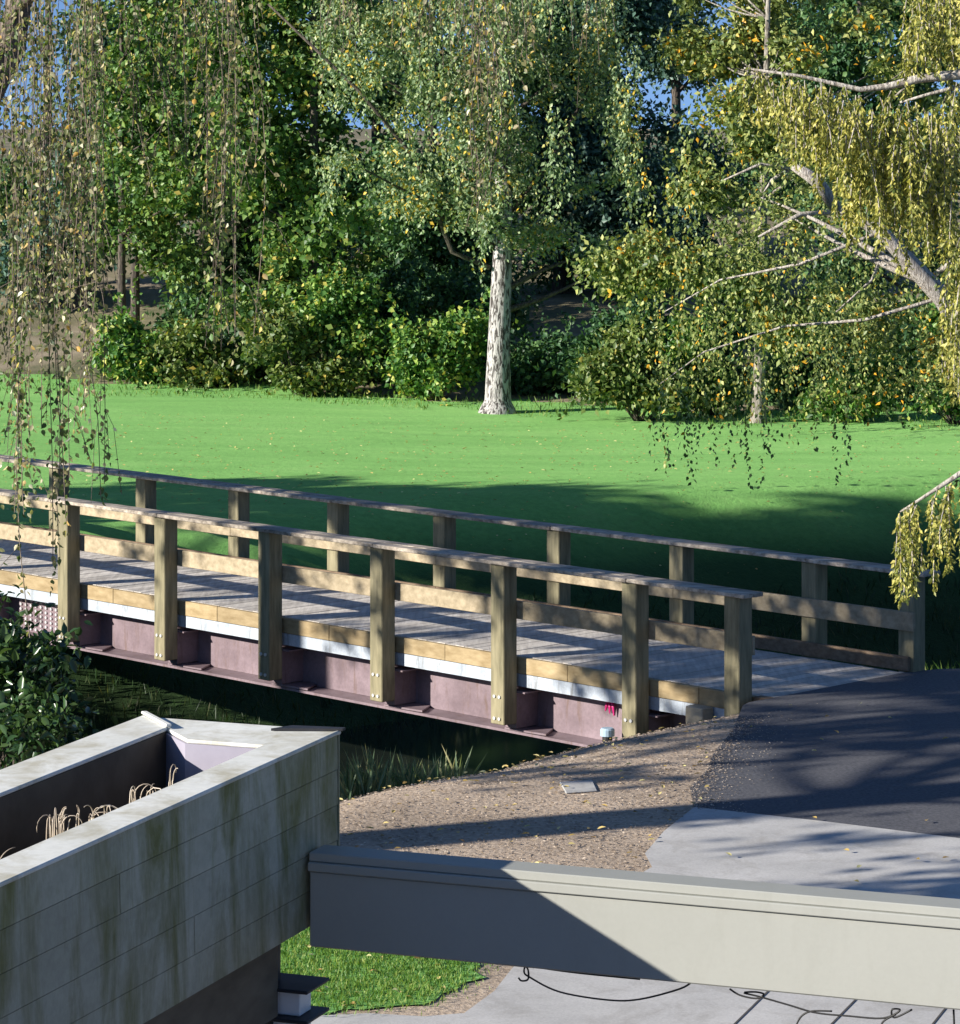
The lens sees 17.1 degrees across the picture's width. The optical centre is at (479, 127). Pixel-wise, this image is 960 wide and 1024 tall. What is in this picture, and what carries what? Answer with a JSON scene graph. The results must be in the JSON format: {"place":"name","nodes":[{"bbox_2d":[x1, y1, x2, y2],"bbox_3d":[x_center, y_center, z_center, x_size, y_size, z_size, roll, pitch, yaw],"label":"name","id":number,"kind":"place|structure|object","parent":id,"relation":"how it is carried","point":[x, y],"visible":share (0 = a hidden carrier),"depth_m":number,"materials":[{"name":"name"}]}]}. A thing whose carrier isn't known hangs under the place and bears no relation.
{"place":"outdoors","nodes":[
{"label":"outdoors","id":0,"kind":"place"},
{"bbox_2d":[340,717,583,800],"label":"creek water","id":1,"kind":"structure","parent":0,"point":[417,740],"depth_m":38.88,"materials":[{"name":"liquid"}]},
{"bbox_2d":[0,368,958,430],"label":"edge grass","id":2,"kind":"structure","parent":0,"point":[423,406],"depth_m":62.31,"materials":[{"name":"green plant"}]},
{"bbox_2d":[0,374,959,765],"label":"lawn","id":3,"kind":"structure","parent":0,"point":[798,510],"depth_m":47.62,"materials":[{"name":"green plant"}]},
{"bbox_2d":[268,0,656,414],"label":"birch tree","id":4,"kind":"object","parent":3,"relation":"on","point":[497,399],"visible":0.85,"depth_m":60.09,"materials":[{"name":"green plant"}]},
{"bbox_2d":[0,411,959,1005],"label":"fallen leaves","id":5,"kind":"object","parent":3,"relation":"on","point":[510,539],"visible":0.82,"depth_m":45.35,"materials":[{"name":"plant"}]},
{"bbox_2d":[557,314,732,423],"bbox_3d":[3.027,4.478,58.973,3.249,2.107,2.347,0,0,0],"label":"shrub","id":6,"kind":"object","parent":3,"relation":"on","point":[604,373],"visible":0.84,"depth_m":58.67,"materials":[{"name":"green plant"}]},
{"bbox_2d":[566,0,959,422],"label":"autumn tree","id":7,"kind":"object","parent":3,"relation":"on","point":[759,36],"visible":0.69,"depth_m":57.55,"materials":[{"name":"green plant"}]},
{"bbox_2d":[648,134,959,493],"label":"leaning tree","id":8,"kind":"object","parent":3,"relation":"on","point":[925,279],"visible":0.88,"depth_m":45.44,"materials":[{"name":"green plant"}]},
{"bbox_2d":[0,129,959,1015],"bbox_3d":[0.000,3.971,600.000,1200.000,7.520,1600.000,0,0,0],"label":"ground","id":9,"kind":"structure","parent":0,"point":[438,805],"depth_m":25.70,"materials":[{"name":"brown gravel"}]},
{"bbox_2d":[0,584,117,769],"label":"glossy bush","id":10,"kind":"object","parent":9,"relation":"on","point":[33,696],"visible":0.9,"depth_m":25.67,"materials":[{"name":"green plant"}]},
{"bbox_2d":[0,2,130,294],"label":"background tree","id":11,"kind":"object","parent":9,"relation":"on","point":[5,228],"visible":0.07,"depth_m":76.54,"materials":[{"name":"green plant"}]},
{"bbox_2d":[0,0,143,311],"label":"background tree","id":12,"kind":"object","parent":9,"relation":"on","point":[5,258],"visible":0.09,"depth_m":74.46,"materials":[{"name":"green plant"}]},
{"bbox_2d":[78,282,188,385],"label":"shrub","id":13,"kind":"object","parent":9,"relation":"on","point":[126,360],"visible":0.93,"depth_m":65.11,"materials":[{"name":"green plant"}]},
{"bbox_2d":[49,0,228,327],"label":"broadleaf tree","id":14,"kind":"object","parent":9,"relation":"on","point":[134,274],"visible":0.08,"depth_m":71.54,"materials":[{"name":"green plant"}]},
{"bbox_2d":[58,0,248,313],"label":"broadleaf tree","id":15,"kind":"object","parent":9,"relation":"on","point":[149,213],"visible":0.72,"depth_m":69.22,"materials":[{"name":"green plant"}]},
{"bbox_2d":[53,1,319,256],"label":"background tree","id":16,"kind":"object","parent":9,"relation":"on","point":[267,45],"visible":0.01,"depth_m":80.88,"materials":[{"name":"green plant"}]},
{"bbox_2d":[132,298,275,393],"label":"shrub","id":17,"kind":"object","parent":9,"relation":"on","point":[187,356],"visible":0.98,"depth_m":64.68,"materials":[{"name":"green plant"}]},
{"bbox_2d":[144,945,277,1023],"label":"support wall","id":18,"kind":"structure","parent":9,"relation":"on","point":[247,993],"depth_m":12.18,"materials":[{"name":"grey concrete"}]},
{"bbox_2d":[0,711,344,1023],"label":"planter box","id":19,"kind":"object","parent":18,"relation":"on","point":[194,878],"visible":0.99,"depth_m":11.84,"materials":[{"name":"paint"}]},
{"bbox_2d":[36,807,82,838],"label":"dried plant","id":20,"kind":"object","parent":19,"relation":"in","point":[61,823],"visible":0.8,"depth_m":11.48,"materials":[{"name":"beige plant"}]},
{"bbox_2d":[76,804,117,825],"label":"dried plant","id":21,"kind":"object","parent":19,"relation":"in","point":[93,813],"visible":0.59,"depth_m":11.65,"materials":[{"name":"beige plant"}]},
{"bbox_2d":[129,783,160,802],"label":"dried plant","id":22,"kind":"object","parent":19,"relation":"in","point":[131,796],"visible":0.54,"depth_m":12.06,"materials":[{"name":"beige plant"}]},
{"bbox_2d":[168,764,177,785],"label":"dried plant","id":23,"kind":"object","parent":19,"relation":"in","point":[169,783],"visible":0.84,"depth_m":12.28,"materials":[{"name":"beige plant"}]},
{"bbox_2d":[308,845,959,1009],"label":"crossbeam","id":24,"kind":"object","parent":19,"relation":"attached to","point":[894,948],"visible":1,"depth_m":12.20,"materials":[{"name":"paint"}]},
{"bbox_2d":[518,967,689,1001],"bbox_3d":[0.480,3.295,12.321,0.712,0.129,0.008,0,0,21],"label":"cable","id":25,"kind":"object","parent":24,"relation":"hanging from","point":[540,983],"visible":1,"depth_m":12.33,"materials":[{"name":"black rubber"}]},
{"bbox_2d":[729,988,954,1023],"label":"cable","id":26,"kind":"object","parent":24,"relation":"hanging from","point":[892,1015],"visible":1,"depth_m":12.02,"materials":[{"name":"black rubber"}]},
{"bbox_2d":[179,291,288,377],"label":"shrub","id":27,"kind":"object","parent":9,"relation":"on","point":[228,336],"visible":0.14,"depth_m":65.91,"materials":[{"name":"green plant"}]},
{"bbox_2d":[139,27,333,329],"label":"background tree","id":28,"kind":"object","parent":9,"relation":"on","point":[247,263],"visible":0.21,"depth_m":72.18,"materials":[{"name":"green plant"}]},
{"bbox_2d":[266,944,280,1023],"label":"support post","id":29,"kind":"object","parent":9,"relation":"on","point":[279,966],"depth_m":12.64,"materials":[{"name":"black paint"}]},
{"bbox_2d":[271,973,329,1023],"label":"tiered lantern","id":30,"kind":"object","parent":29,"relation":"attached to","point":[294,991],"visible":0.64,"depth_m":12.57,"materials":[{"name":"black paint"}]},
{"bbox_2d":[155,0,397,383],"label":"broadleaf tree","id":31,"kind":"object","parent":9,"relation":"on","point":[312,244],"visible":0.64,"depth_m":64.72,"materials":[{"name":"green plant"}]},
{"bbox_2d":[215,292,392,398],"bbox_3d":[-3.507,4.362,63.525,3.461,2.158,2.022,0,0,-17],"label":"shrub","id":32,"kind":"object","parent":9,"relation":"on","point":[281,339],"visible":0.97,"depth_m":63.21,"materials":[{"name":"green plant"}]},
{"bbox_2d":[0,0,615,646],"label":"weeping birch","id":33,"kind":"object","parent":9,"relation":"on","point":[16,20],"visible":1,"depth_m":15.66,"materials":[{"name":"green plant"}]},
{"bbox_2d":[240,246,398,380],"bbox_3d":[-3.029,3.883,64.091,3.530,3.069,2.248,0,0,-11],"label":"shrub","id":34,"kind":"object","parent":9,"relation":"on","point":[334,288],"visible":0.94,"depth_m":63.65,"materials":[{"name":"green plant"}]},
{"bbox_2d":[340,745,395,800],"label":"reed tuft","id":35,"kind":"object","parent":9,"relation":"on","point":[358,782],"visible":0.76,"depth_m":26.82,"materials":[{"name":"green plant"}]},
{"bbox_2d":[325,248,438,388],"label":"shrub","id":36,"kind":"object","parent":9,"relation":"on","point":[402,284],"visible":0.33,"depth_m":65.12,"materials":[{"name":"green plant"}]},
{"bbox_2d":[281,927,498,1015],"bbox_3d":[-0.814,5.303,20.338,1.703,0.001,2.409,0,0,0],"label":"grass patch","id":37,"kind":"object","parent":9,"relation":"on","point":[477,976],"visible":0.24,"depth_m":19.98,"materials":[{"name":"green plant"}]},
{"bbox_2d":[343,752,439,791],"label":"reed tuft","id":38,"kind":"object","parent":9,"relation":"on","point":[409,777],"visible":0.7,"depth_m":26.98,"materials":[{"name":"green plant"}]},
{"bbox_2d":[293,0,521,270],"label":"background tree","id":39,"kind":"object","parent":9,"relation":"on","point":[379,100],"visible":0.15,"depth_m":72.29,"materials":[{"name":"green plant"}]},
{"bbox_2d":[306,0,546,341],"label":"background tree","id":40,"kind":"object","parent":9,"relation":"on","point":[431,243],"visible":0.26,"depth_m":68.36,"materials":[{"name":"green plant"}]},
{"bbox_2d":[358,287,523,405],"bbox_3d":[-0.754,4.204,62.863,3.097,2.555,2.415,0,0,18],"label":"shrub","id":41,"kind":"object","parent":9,"relation":"on","point":[423,366],"visible":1,"depth_m":62.67,"materials":[{"name":"green plant"}]},
{"bbox_2d":[401,746,485,783],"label":"reed tuft","id":42,"kind":"object","parent":9,"relation":"on","point":[437,771],"visible":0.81,"depth_m":27.18,"materials":[{"name":"green plant"}]},
{"bbox_2d":[411,250,525,378],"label":"shrub","id":43,"kind":"object","parent":9,"relation":"on","point":[449,293],"visible":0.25,"depth_m":66.18,"materials":[{"name":"green plant"}]},
{"bbox_2d":[0,454,940,747],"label":"footbridge","id":44,"kind":"object","parent":9,"relation":"on","point":[558,666],"visible":0.84,"depth_m":33.62,"materials":[{"name":"brown wood"}]},
{"bbox_2d":[605,702,614,715],"bbox_3d":[1.279,5.717,31.562,0.054,0.156,0.108,0,0,-44],"label":"marker ribbon","id":45,"kind":"object","parent":44,"relation":"attached to","point":[608,705],"visible":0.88,"depth_m":31.55,"materials":[{"name":"pink plastic"}]},
{"bbox_2d":[39,561,959,751],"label":"bank grass","id":46,"kind":"structure","parent":9,"relation":"on","point":[382,712],"depth_m":40.13,"materials":[{"name":"green plant"}]},
{"bbox_2d":[340,713,738,869],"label":"mulch chips","id":47,"kind":"object","parent":9,"relation":"on","point":[533,760],"visible":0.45,"depth_m":25.47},
{"bbox_2d":[510,298,583,396],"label":"shrub","id":48,"kind":"object","parent":9,"relation":"on","point":[521,368],"visible":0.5,"depth_m":64.15,"materials":[{"name":"green plant"}]},
{"bbox_2d":[480,0,641,293],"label":"background tree","id":49,"kind":"object","parent":9,"relation":"on","point":[555,284],"visible":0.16,"depth_m":74.67,"materials":[{"name":"green plant"}]},
{"bbox_2d":[559,780,596,793],"bbox_3d":[0.800,5.307,25.773,0.279,0.012,0.473,0,0,-5],"label":"utility lid","id":50,"kind":"object","parent":9,"relation":"on","point":[584,786],"visible":1,"depth_m":25.76,"materials":[{"name":"metal"}]},
{"bbox_2d":[600,727,614,742],"bbox_3d":[1.228,5.968,30.830,0.139,0.375,0.139,0,0,0],"label":"standpipe","id":51,"kind":"object","parent":9,"relation":"on","point":[606,733],"visible":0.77,"depth_m":30.78,"materials":[{"name":"white"}]},
{"bbox_2d":[517,285,698,405],"bbox_3d":[2.542,4.203,62.968,3.684,2.580,2.310,0,0,-17],"label":"shrub","id":52,"kind":"object","parent":9,"relation":"on","point":[587,342],"visible":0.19,"depth_m":62.75,"materials":[{"name":"green plant"}]},
{"bbox_2d":[512,0,713,308],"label":"background tree","id":53,"kind":"object","parent":9,"relation":"on","point":[645,18],"visible":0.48,"depth_m":73.42,"materials":[{"name":"green plant"}]},
{"bbox_2d":[621,0,759,258],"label":"background tree","id":54,"kind":"object","parent":9,"relation":"on","point":[674,78],"visible":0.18,"depth_m":78.64,"materials":[{"name":"green plant"}]},
{"bbox_2d":[643,297,769,420],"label":"shrub","id":55,"kind":"object","parent":9,"relation":"on","point":[672,343],"visible":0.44,"depth_m":59.76,"materials":[{"name":"green plant"}]},
{"bbox_2d":[662,257,779,396],"bbox_3d":[4.762,4.009,63.073,3.035,2.974,2.933,0,0,-39],"label":"shrub","id":56,"kind":"object","parent":9,"relation":"on","point":[735,338],"visible":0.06,"depth_m":62.53,"materials":[{"name":"green plant"}]},
{"bbox_2d":[690,703,817,811],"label":"edge chips","id":57,"kind":"object","parent":9,"relation":"on","point":[719,761],"visible":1,"depth_m":26.75,"materials":[{"name":"brown gravel"}]},
{"bbox_2d":[710,0,880,210],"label":"background tree","id":58,"kind":"object","parent":9,"relation":"on","point":[748,175],"visible":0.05,"depth_m":86.33,"materials":[{"name":"green plant"}]},
{"bbox_2d":[722,252,907,410],"bbox_3d":[6.398,3.909,61.434,3.806,3.153,2.664,0,0,0],"label":"shrub","id":59,"kind":"object","parent":9,"relation":"on","point":[778,369],"visible":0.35,"depth_m":61.12,"materials":[{"name":"green plant"}]},
{"bbox_2d":[733,0,959,609],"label":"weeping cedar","id":60,"kind":"object","parent":9,"relation":"on","point":[855,160],"visible":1,"depth_m":14.78,"materials":[{"name":"yellow plant"}]},
{"bbox_2d":[742,0,959,349],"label":"background tree","id":61,"kind":"object","parent":9,"relation":"on","point":[843,69],"visible":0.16,"depth_m":68.14,"materials":[{"name":"green plant"}]},
{"bbox_2d":[785,326,919,423],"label":"shrub","id":62,"kind":"object","parent":9,"relation":"on","point":[840,406],"visible":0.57,"depth_m":58.22,"materials":[{"name":"green plant"}]},
{"bbox_2d":[803,283,939,412],"bbox_3d":[8.133,4.055,60.809,3.458,2.817,2.653,0,0,-35],"label":"shrub","id":63,"kind":"object","parent":9,"relation":"on","point":[914,311],"visible":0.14,"depth_m":60.76,"materials":[{"name":"green plant"}]},
{"bbox_2d":[875,294,959,429],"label":"shrub","id":64,"kind":"object","parent":9,"relation":"on","point":[951,410],"visible":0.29,"depth_m":57.25,"materials":[{"name":"green plant"}]},
{"bbox_2d":[0,0,959,130],"label":"sky","id":65,"kind":"structure","parent":0,"point":[661,97],"materials":[{"name":"blue"}]},
{"bbox_2d":[311,807,959,1023],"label":"concrete path","id":66,"kind":"structure","parent":0,"point":[697,842],"depth_m":22.39,"materials":[{"name":"grey concrete"}]},
{"bbox_2d":[690,668,959,837],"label":"asphalt path","id":67,"kind":"structure","parent":0,"point":[871,763],"depth_m":27.00,"materials":[{"name":"grey asphalt"}]},
{"bbox_2d":[925,660,959,669],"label":"rough grass","id":68,"kind":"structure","parent":0,"point":[940,667],"depth_m":31.94,"materials":[{"name":"green plant"}]}
]}

